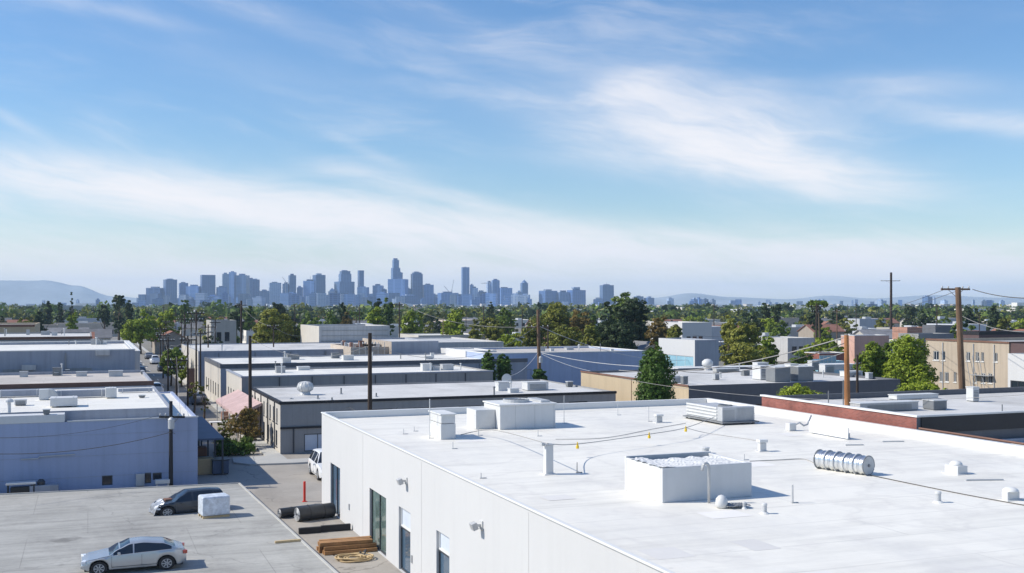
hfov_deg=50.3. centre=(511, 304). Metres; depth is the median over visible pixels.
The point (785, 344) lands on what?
pale shed
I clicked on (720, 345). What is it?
flat block
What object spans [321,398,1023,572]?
warehouse
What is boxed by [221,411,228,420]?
brick planter
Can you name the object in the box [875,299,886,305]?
tower
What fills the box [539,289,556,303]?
tower
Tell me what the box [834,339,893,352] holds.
flat block
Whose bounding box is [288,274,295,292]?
tower
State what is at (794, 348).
window
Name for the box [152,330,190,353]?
house
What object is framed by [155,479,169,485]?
wall planter
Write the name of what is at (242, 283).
tower
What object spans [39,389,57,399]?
exhaust hood
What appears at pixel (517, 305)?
distant blocks
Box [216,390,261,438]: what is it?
awning
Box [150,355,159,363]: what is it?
parked car
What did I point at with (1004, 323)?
tree
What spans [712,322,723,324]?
house
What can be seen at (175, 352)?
tree
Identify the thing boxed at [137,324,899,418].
ground
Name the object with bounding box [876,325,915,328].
flat block
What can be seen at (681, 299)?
hills
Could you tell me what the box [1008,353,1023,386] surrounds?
white block
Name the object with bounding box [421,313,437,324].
tree
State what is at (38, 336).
warehouse
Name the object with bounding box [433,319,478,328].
flat block
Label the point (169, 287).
tower
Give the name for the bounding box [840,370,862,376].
roof unit
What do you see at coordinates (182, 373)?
tree
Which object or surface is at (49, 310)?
tree
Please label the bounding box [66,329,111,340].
house
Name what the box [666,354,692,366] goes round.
window
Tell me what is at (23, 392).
roof duct
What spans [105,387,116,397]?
roof duct
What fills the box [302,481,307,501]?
red post
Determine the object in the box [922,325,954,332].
dark store
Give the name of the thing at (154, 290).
tower
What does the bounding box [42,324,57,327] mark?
flat block
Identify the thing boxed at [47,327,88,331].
house
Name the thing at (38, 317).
tree
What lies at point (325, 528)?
kerb block
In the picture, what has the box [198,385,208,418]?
tree
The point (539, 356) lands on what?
utility pole
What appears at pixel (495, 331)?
tree
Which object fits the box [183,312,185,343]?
utility pole
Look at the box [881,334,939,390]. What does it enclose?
tree
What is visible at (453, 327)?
tree
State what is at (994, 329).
house
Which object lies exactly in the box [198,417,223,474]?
lean to shed
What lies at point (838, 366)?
parapet wall
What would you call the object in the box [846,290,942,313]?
power line
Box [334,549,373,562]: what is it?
hose coil
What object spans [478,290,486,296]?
tower
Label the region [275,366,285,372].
roof vent
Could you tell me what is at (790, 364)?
roof unit
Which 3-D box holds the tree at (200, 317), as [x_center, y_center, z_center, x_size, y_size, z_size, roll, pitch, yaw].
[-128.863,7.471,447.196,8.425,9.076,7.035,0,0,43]
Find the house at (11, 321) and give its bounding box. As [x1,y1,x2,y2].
[7,320,27,322]
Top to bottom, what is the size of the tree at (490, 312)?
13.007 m
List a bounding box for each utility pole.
[154,327,166,361]
[156,333,169,377]
[159,401,184,485]
[161,337,174,390]
[165,358,187,395]
[176,317,185,347]
[180,336,195,405]
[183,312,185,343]
[186,321,193,343]
[187,310,204,389]
[193,330,206,388]
[201,324,214,347]
[210,320,220,343]
[235,301,246,342]
[248,336,251,442]
[267,324,278,346]
[362,333,375,409]
[395,302,402,337]
[526,310,548,368]
[547,324,548,348]
[809,303,822,344]
[833,309,839,342]
[844,335,849,405]
[856,355,858,392]
[881,272,899,328]
[932,304,941,324]
[941,286,969,388]
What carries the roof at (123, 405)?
on the workshop
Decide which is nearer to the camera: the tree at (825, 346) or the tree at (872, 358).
the tree at (872, 358)
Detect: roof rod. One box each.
[429,399,429,437]
[791,485,797,502]
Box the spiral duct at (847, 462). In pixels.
[813,449,874,475]
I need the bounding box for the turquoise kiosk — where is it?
[812,355,843,373]
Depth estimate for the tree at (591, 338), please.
179.41 m
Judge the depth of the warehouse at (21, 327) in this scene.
196.39 m
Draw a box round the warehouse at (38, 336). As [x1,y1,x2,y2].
[0,332,91,341]
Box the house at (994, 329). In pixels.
[991,328,1023,330]
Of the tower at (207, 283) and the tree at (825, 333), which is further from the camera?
the tower at (207, 283)
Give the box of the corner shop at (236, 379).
[226,365,493,423]
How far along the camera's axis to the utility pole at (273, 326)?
169.91 m
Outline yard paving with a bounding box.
[198,418,401,572]
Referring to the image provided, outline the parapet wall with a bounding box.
[671,363,854,369]
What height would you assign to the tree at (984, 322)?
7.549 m
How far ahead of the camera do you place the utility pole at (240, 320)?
189.86 m
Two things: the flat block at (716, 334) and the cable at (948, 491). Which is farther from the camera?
the flat block at (716, 334)
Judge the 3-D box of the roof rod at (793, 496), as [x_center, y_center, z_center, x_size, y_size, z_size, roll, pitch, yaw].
[9.779,6.564,37.714,0.270,0.632,0.067,0,0,-21]
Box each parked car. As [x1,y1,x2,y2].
[80,536,186,572]
[144,352,152,358]
[148,487,222,515]
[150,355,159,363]
[153,382,163,391]
[190,392,206,404]
[308,448,321,479]
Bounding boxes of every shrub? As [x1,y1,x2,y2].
[241,427,263,439]
[532,369,547,379]
[777,383,825,395]
[895,376,946,390]
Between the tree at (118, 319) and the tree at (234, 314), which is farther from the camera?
the tree at (118, 319)
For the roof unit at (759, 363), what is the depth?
119.08 m
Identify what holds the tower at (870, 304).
on the ground
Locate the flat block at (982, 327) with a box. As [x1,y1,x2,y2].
[927,321,985,330]
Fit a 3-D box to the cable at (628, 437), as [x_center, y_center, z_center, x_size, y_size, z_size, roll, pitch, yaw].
[6.271,6.005,52.918,1.403,0.784,20.292,0,0,32]
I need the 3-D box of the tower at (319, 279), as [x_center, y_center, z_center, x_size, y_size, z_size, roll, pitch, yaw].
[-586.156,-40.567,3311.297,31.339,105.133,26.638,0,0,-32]
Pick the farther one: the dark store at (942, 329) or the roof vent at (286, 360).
the dark store at (942, 329)
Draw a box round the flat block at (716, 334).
[712,326,723,340]
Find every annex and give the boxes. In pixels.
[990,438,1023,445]
[1011,343,1023,352]
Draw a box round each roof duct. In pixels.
[0,389,38,397]
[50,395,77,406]
[56,389,104,396]
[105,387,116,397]
[118,387,152,392]
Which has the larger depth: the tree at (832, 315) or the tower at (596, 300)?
the tower at (596, 300)
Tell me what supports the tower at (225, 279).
on the ground
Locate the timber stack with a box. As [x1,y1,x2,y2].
[316,536,376,555]
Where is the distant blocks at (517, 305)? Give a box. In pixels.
[26,304,860,312]
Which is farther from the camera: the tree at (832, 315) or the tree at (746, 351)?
the tree at (832, 315)
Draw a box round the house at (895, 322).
[883,318,898,326]
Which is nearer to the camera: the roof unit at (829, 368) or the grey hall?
the roof unit at (829, 368)
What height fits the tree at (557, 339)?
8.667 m
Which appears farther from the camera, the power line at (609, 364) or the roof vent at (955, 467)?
the power line at (609, 364)
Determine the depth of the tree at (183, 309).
399.45 m
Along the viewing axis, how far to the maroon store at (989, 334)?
181.91 m
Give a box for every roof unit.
[14,399,26,404]
[42,409,50,414]
[428,410,456,439]
[521,381,547,390]
[565,381,572,386]
[671,375,680,382]
[681,376,687,383]
[712,368,739,372]
[712,373,719,379]
[740,370,749,375]
[752,362,768,364]
[752,365,768,379]
[765,366,789,381]
[785,363,798,366]
[790,365,813,381]
[807,360,819,369]
[819,364,834,372]
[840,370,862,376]
[849,400,918,410]
[865,372,872,378]
[888,393,937,399]
[923,399,947,409]
[965,386,979,401]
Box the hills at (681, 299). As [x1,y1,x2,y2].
[591,293,1023,305]
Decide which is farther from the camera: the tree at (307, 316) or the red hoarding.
the tree at (307, 316)
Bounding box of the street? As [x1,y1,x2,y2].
[111,337,220,418]
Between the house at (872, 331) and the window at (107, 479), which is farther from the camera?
the house at (872, 331)
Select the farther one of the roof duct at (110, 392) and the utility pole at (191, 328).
the utility pole at (191, 328)
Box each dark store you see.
[898,333,953,349]
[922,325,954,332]
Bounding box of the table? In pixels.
[209,420,231,428]
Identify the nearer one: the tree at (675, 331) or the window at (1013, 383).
the window at (1013, 383)
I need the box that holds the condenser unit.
[683,402,758,424]
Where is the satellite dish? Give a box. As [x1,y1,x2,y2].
[502,374,510,381]
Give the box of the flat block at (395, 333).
[390,324,401,337]
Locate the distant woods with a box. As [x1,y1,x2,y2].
[3,301,1023,323]
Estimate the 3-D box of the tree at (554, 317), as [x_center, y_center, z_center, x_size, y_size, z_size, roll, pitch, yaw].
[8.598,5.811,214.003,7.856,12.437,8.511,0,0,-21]
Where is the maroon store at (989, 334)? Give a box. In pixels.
[956,331,1023,337]
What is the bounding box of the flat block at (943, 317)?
[933,316,955,322]
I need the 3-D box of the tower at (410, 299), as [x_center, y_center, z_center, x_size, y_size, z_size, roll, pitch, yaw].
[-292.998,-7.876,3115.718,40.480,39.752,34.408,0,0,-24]
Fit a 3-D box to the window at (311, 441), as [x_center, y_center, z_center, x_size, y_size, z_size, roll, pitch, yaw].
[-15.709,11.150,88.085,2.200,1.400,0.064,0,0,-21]
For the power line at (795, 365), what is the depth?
79.26 m
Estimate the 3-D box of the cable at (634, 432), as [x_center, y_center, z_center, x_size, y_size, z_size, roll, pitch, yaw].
[6.570,6.850,58.501,10.805,0.028,1.377,0,0,-44]
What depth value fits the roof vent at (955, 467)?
44.09 m
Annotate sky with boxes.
[0,0,1023,304]
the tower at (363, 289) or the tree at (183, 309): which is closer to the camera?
the tree at (183, 309)
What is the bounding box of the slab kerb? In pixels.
[0,482,337,572]
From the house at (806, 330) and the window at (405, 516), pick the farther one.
the house at (806, 330)
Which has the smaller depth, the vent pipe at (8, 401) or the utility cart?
the utility cart
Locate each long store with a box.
[182,342,357,389]
[204,353,527,407]
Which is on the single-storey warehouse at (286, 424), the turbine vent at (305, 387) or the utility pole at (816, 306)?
the turbine vent at (305, 387)
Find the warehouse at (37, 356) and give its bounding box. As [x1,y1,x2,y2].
[0,340,134,372]
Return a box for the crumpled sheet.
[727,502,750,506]
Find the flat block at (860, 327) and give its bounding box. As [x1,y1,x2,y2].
[848,326,875,334]
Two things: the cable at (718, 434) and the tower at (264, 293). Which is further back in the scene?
the tower at (264, 293)
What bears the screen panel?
on the warehouse at (418, 500)
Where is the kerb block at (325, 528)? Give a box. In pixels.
[298,523,350,533]
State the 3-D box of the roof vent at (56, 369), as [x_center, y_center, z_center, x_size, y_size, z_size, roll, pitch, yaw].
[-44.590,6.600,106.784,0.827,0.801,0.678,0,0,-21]
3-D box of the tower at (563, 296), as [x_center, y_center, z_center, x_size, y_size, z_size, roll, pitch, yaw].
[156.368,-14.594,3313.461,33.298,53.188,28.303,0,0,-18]
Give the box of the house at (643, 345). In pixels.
[633,341,656,361]
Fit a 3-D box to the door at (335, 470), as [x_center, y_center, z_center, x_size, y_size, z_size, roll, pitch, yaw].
[-9.901,10.568,62.008,0.117,2.805,2.551,0,0,-21]
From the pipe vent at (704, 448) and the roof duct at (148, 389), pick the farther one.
the roof duct at (148, 389)
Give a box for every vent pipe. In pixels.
[4,398,13,412]
[701,462,709,502]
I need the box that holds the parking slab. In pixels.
[0,484,333,572]
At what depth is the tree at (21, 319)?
250.04 m
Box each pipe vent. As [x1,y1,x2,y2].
[701,446,709,450]
[760,503,768,514]
[933,491,943,502]
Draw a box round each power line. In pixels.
[0,415,158,437]
[21,432,169,453]
[374,326,535,358]
[540,326,775,360]
[543,353,687,366]
[619,337,843,371]
[621,378,1023,400]
[675,343,843,373]
[745,352,843,368]
[818,292,953,314]
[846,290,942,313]
[972,289,1023,298]
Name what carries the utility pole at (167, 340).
on the street
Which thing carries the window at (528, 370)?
in the blue store at (556, 370)
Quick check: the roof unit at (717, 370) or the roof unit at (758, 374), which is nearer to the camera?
the roof unit at (758, 374)
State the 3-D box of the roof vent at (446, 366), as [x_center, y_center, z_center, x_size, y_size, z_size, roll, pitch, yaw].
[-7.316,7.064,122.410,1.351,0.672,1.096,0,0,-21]
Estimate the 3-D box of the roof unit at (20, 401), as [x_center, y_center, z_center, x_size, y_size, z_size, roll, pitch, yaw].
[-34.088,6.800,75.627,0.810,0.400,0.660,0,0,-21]
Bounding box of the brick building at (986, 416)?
[760,387,1023,439]
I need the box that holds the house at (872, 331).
[851,329,891,338]
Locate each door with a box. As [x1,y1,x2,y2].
[332,464,339,516]
[372,490,385,555]
[401,526,409,572]
[439,550,448,572]
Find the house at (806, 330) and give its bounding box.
[797,324,845,341]
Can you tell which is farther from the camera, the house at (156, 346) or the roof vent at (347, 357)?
the house at (156, 346)
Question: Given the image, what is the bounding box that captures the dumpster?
[211,456,229,474]
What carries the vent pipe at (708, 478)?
on the warehouse at (418, 500)
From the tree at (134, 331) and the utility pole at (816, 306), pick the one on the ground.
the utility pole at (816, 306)
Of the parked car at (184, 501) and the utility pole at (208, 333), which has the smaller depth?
the parked car at (184, 501)
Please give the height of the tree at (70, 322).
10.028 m
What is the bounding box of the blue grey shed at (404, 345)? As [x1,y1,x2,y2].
[363,337,438,353]
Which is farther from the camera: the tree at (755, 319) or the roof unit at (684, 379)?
the tree at (755, 319)
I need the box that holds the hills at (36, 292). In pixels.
[0,280,136,305]
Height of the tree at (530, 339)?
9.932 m
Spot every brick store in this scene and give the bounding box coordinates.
[804,351,843,360]
[841,334,888,363]
[892,327,921,339]
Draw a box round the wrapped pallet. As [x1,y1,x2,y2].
[198,493,229,518]
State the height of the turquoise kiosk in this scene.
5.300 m
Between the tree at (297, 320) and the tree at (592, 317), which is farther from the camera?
the tree at (297, 320)
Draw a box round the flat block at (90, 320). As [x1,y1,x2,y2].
[68,317,101,322]
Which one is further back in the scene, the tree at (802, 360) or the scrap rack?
the tree at (802, 360)
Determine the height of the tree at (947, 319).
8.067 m
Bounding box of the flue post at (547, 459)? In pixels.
[540,442,556,474]
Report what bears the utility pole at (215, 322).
on the ground
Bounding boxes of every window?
[102,475,112,484]
[145,473,150,482]
[153,472,161,479]
[217,332,220,340]
[225,332,228,340]
[304,433,321,450]
[401,508,409,531]
[439,532,448,555]
[527,369,530,379]
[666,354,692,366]
[792,346,796,354]
[819,355,835,363]
[932,351,938,360]
[944,372,948,382]
[965,352,970,361]
[987,373,991,383]
[994,353,997,362]
[1011,380,1023,386]
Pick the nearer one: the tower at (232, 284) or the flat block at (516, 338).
the flat block at (516, 338)
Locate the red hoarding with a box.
[189,368,194,388]
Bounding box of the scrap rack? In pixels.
[30,479,58,491]
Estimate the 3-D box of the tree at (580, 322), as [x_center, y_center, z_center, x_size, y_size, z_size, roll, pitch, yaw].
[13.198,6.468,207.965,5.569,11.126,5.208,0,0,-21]
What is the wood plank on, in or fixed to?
on the parking slab
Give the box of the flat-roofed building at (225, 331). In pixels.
[206,320,235,343]
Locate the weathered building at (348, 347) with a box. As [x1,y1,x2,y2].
[330,340,388,354]
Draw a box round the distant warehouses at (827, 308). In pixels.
[23,303,1023,313]
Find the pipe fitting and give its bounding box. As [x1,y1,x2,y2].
[786,415,811,430]
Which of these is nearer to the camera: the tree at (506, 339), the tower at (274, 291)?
the tree at (506, 339)
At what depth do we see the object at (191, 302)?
2566.71 m
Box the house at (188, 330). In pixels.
[180,322,205,335]
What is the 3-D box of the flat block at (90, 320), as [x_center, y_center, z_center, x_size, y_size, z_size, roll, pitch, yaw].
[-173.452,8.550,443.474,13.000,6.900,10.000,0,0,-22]
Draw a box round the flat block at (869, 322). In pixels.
[844,317,885,330]
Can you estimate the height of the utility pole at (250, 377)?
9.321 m
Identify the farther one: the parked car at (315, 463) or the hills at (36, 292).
the hills at (36, 292)
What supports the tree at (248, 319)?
on the ground
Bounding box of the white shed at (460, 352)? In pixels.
[440,347,496,356]
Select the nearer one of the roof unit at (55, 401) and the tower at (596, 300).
the roof unit at (55, 401)
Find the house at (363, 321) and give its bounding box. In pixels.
[352,320,366,322]
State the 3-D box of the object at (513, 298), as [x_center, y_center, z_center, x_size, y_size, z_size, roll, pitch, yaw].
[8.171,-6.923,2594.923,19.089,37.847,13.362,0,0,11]
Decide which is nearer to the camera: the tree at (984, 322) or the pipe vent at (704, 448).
the pipe vent at (704, 448)
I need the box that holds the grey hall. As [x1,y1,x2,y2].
[398,337,503,352]
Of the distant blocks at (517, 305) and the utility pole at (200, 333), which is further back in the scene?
the distant blocks at (517, 305)
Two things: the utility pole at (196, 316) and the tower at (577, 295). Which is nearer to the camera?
the utility pole at (196, 316)
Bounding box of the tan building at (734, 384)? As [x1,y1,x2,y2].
[580,367,899,405]
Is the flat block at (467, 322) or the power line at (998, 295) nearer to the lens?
the power line at (998, 295)
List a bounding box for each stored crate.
[198,446,206,455]
[198,457,213,474]
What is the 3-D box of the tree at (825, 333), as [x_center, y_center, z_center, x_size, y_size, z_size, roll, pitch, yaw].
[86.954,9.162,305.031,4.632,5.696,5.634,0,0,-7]
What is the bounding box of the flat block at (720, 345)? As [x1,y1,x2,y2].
[719,341,724,356]
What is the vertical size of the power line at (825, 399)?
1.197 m
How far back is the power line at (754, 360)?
77.84 m
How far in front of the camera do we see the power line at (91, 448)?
66.97 m
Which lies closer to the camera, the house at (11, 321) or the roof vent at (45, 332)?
the roof vent at (45, 332)
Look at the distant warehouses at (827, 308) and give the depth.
2420.28 m
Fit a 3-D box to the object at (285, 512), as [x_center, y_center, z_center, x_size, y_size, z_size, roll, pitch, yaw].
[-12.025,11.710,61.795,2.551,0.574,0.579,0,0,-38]
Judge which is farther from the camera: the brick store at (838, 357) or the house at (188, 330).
the house at (188, 330)
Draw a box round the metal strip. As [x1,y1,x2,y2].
[965,479,1003,480]
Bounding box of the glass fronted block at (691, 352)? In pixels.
[659,338,718,366]
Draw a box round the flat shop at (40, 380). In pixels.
[0,370,153,389]
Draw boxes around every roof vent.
[19,371,27,376]
[41,331,49,334]
[52,367,60,375]
[76,371,86,376]
[91,339,99,344]
[108,370,122,376]
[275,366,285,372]
[282,358,290,362]
[286,354,298,359]
[296,366,309,369]
[331,353,339,357]
[342,355,353,359]
[420,363,431,370]
[440,364,453,369]
[495,381,509,390]
[507,388,519,392]
[564,347,573,349]
[653,414,664,422]
[755,439,768,451]
[941,460,969,474]
[998,487,1023,500]
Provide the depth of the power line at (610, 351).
132.19 m
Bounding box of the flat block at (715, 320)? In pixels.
[681,318,719,321]
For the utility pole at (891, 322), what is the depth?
299.73 m
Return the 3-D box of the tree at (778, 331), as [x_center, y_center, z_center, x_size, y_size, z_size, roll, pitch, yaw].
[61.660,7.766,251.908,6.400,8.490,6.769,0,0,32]
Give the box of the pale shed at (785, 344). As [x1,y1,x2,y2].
[758,336,813,361]
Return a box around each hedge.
[211,436,254,450]
[213,440,256,456]
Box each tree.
[16,317,32,322]
[22,312,32,319]
[33,311,48,331]
[41,314,52,323]
[44,301,52,321]
[57,302,64,322]
[65,312,78,328]
[68,292,73,321]
[96,305,110,328]
[112,295,125,339]
[120,309,161,353]
[122,300,133,322]
[151,309,180,332]
[159,346,182,385]
[175,355,186,386]
[178,300,189,335]
[188,381,200,412]
[191,311,206,321]
[197,335,222,343]
[198,317,223,339]
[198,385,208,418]
[201,313,214,320]
[217,418,234,437]
[226,406,261,437]
[229,303,244,335]
[242,306,255,331]
[251,308,292,342]
[268,302,288,323]
[280,315,300,342]
[289,311,300,323]
[296,312,312,327]
[307,317,322,323]
[323,311,341,323]
[338,302,348,320]
[340,312,352,323]
[349,311,363,322]
[365,306,386,324]
[373,298,381,318]
[381,297,395,334]
[393,315,401,324]
[398,308,424,332]
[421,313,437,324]
[422,321,434,332]
[433,311,442,332]
[440,310,465,334]
[468,324,482,338]
[469,317,489,328]
[479,317,504,340]
[481,350,497,380]
[485,302,495,318]
[496,353,512,379]
[497,333,522,346]
[499,307,515,333]
[515,316,546,346]
[541,302,573,339]
[541,324,583,346]
[569,309,594,345]
[575,323,600,346]
[590,315,598,329]
[597,301,620,346]
[597,318,638,349]
[609,292,630,321]
[613,297,651,341]
[633,342,677,400]
[644,316,670,350]
[667,324,682,337]
[682,316,698,321]
[695,316,708,321]
[719,315,737,364]
[725,341,768,365]
[726,321,761,360]
[740,310,764,334]
[756,336,779,364]
[760,303,770,332]
[760,318,783,332]
[769,319,790,335]
[770,304,781,326]
[788,351,814,370]
[797,344,818,353]
[798,314,812,324]
[806,299,828,337]
[807,300,822,344]
[811,337,843,351]
[813,327,831,339]
[826,306,849,323]
[838,318,857,334]
[851,341,887,376]
[874,318,894,327]
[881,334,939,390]
[881,342,894,360]
[901,305,918,326]
[911,309,935,326]
[937,317,950,322]
[949,320,975,337]
[962,306,980,323]
[977,317,987,323]
[986,305,1001,330]
[996,317,1012,330]
[1011,318,1023,328]
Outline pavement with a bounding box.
[137,343,308,465]
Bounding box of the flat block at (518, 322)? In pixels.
[512,318,530,327]
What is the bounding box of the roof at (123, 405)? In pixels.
[0,386,168,420]
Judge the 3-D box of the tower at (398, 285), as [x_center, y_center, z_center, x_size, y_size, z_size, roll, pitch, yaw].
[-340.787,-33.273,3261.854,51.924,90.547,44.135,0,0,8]
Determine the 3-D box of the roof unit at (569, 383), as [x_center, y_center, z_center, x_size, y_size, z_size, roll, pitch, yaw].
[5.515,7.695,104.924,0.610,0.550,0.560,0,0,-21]
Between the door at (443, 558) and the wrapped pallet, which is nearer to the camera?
the door at (443, 558)
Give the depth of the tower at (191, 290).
3300.30 m
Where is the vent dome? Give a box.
[715,495,727,507]
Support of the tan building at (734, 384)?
on the yard paving
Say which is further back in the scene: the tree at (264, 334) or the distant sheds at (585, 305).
the distant sheds at (585, 305)
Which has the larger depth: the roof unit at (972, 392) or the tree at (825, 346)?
the tree at (825, 346)
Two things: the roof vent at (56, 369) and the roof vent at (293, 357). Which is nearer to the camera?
the roof vent at (56, 369)
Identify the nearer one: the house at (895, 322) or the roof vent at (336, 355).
the roof vent at (336, 355)
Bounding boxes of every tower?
[146,287,162,304]
[163,279,176,302]
[179,282,187,294]
[186,285,200,296]
[200,275,214,295]
[216,286,226,297]
[222,273,228,293]
[229,271,236,304]
[236,274,249,296]
[250,278,252,298]
[252,279,259,296]
[260,290,268,303]
[269,282,280,303]
[282,282,288,292]
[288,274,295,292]
[297,286,302,296]
[303,277,314,304]
[313,273,325,293]
[328,288,335,294]
[334,281,354,293]
[339,270,350,293]
[357,286,368,296]
[358,270,363,286]
[373,284,383,296]
[388,278,407,297]
[391,258,399,278]
[405,294,417,303]
[411,271,422,298]
[423,284,433,305]
[438,292,458,305]
[461,266,468,293]
[470,284,473,293]
[473,287,477,299]
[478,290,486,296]
[486,281,490,292]
[491,279,499,303]
[500,287,511,303]
[520,280,527,294]
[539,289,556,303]
[557,290,569,304]
[567,287,585,304]
[593,298,602,304]
[600,284,613,304]
[634,296,643,303]
[644,296,653,303]
[666,297,673,304]
[702,298,707,304]
[867,302,877,306]
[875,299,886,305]
[922,295,932,305]
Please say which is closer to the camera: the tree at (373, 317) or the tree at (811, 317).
the tree at (373, 317)
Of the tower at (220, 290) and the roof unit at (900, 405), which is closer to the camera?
the roof unit at (900, 405)
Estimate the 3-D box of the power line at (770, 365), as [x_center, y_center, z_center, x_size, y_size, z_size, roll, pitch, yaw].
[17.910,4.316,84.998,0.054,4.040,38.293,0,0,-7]
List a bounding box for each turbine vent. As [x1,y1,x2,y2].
[297,381,313,394]
[702,359,712,369]
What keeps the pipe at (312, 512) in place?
on the yard paving
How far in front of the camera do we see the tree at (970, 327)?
196.47 m
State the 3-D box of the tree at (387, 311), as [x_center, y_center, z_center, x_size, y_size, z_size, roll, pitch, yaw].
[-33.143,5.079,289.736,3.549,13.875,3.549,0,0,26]
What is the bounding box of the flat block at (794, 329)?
[785,325,803,336]
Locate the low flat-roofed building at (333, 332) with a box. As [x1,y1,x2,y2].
[301,324,389,342]
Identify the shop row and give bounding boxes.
[126,340,139,369]
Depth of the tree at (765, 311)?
329.51 m
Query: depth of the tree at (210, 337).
218.86 m
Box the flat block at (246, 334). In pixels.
[242,330,253,342]
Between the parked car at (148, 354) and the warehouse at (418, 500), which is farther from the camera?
the parked car at (148, 354)
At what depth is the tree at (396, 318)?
543.94 m
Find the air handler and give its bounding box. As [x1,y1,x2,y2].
[467,397,556,429]
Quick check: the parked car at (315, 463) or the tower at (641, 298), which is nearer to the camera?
the parked car at (315, 463)
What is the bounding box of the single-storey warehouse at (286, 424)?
[252,379,616,453]
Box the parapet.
[918,427,1023,444]
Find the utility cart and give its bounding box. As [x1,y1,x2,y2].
[6,480,35,492]
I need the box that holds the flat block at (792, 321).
[751,316,798,325]
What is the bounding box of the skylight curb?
[625,451,751,502]
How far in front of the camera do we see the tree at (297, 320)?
470.82 m
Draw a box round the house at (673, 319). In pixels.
[665,319,681,320]
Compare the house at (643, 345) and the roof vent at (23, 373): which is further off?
the house at (643, 345)
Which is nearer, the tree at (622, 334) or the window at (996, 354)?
the window at (996, 354)
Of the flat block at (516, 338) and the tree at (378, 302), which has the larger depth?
the tree at (378, 302)
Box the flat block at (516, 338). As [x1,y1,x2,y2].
[485,332,524,346]
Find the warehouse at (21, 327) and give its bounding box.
[0,322,39,332]
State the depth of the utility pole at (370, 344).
79.88 m
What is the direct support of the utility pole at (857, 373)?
on the yard paving
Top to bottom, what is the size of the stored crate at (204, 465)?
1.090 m
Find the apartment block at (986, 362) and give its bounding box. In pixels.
[925,337,1023,389]
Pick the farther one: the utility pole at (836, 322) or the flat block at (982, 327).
the flat block at (982, 327)
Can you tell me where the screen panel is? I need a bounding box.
[809,421,849,438]
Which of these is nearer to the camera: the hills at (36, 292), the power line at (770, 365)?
the power line at (770, 365)
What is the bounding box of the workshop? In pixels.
[0,391,197,493]
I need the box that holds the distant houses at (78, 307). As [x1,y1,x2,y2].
[1,303,1015,313]
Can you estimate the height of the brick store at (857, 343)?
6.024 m
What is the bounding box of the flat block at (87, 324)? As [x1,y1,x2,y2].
[54,321,117,336]
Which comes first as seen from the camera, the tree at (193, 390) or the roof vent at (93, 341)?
the tree at (193, 390)
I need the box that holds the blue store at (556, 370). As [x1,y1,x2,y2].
[446,346,645,385]
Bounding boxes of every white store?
[400,333,484,339]
[650,321,711,338]
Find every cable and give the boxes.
[460,429,547,443]
[548,417,713,444]
[556,423,684,439]
[688,428,755,440]
[750,458,812,462]
[868,474,1023,505]
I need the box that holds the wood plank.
[275,539,300,542]
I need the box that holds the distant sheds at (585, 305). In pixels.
[13,304,999,312]
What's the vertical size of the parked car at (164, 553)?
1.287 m
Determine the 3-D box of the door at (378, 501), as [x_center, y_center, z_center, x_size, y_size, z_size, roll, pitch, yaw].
[-6.373,10.564,52.941,0.117,2.811,3.234,0,0,-21]
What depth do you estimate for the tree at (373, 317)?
273.81 m

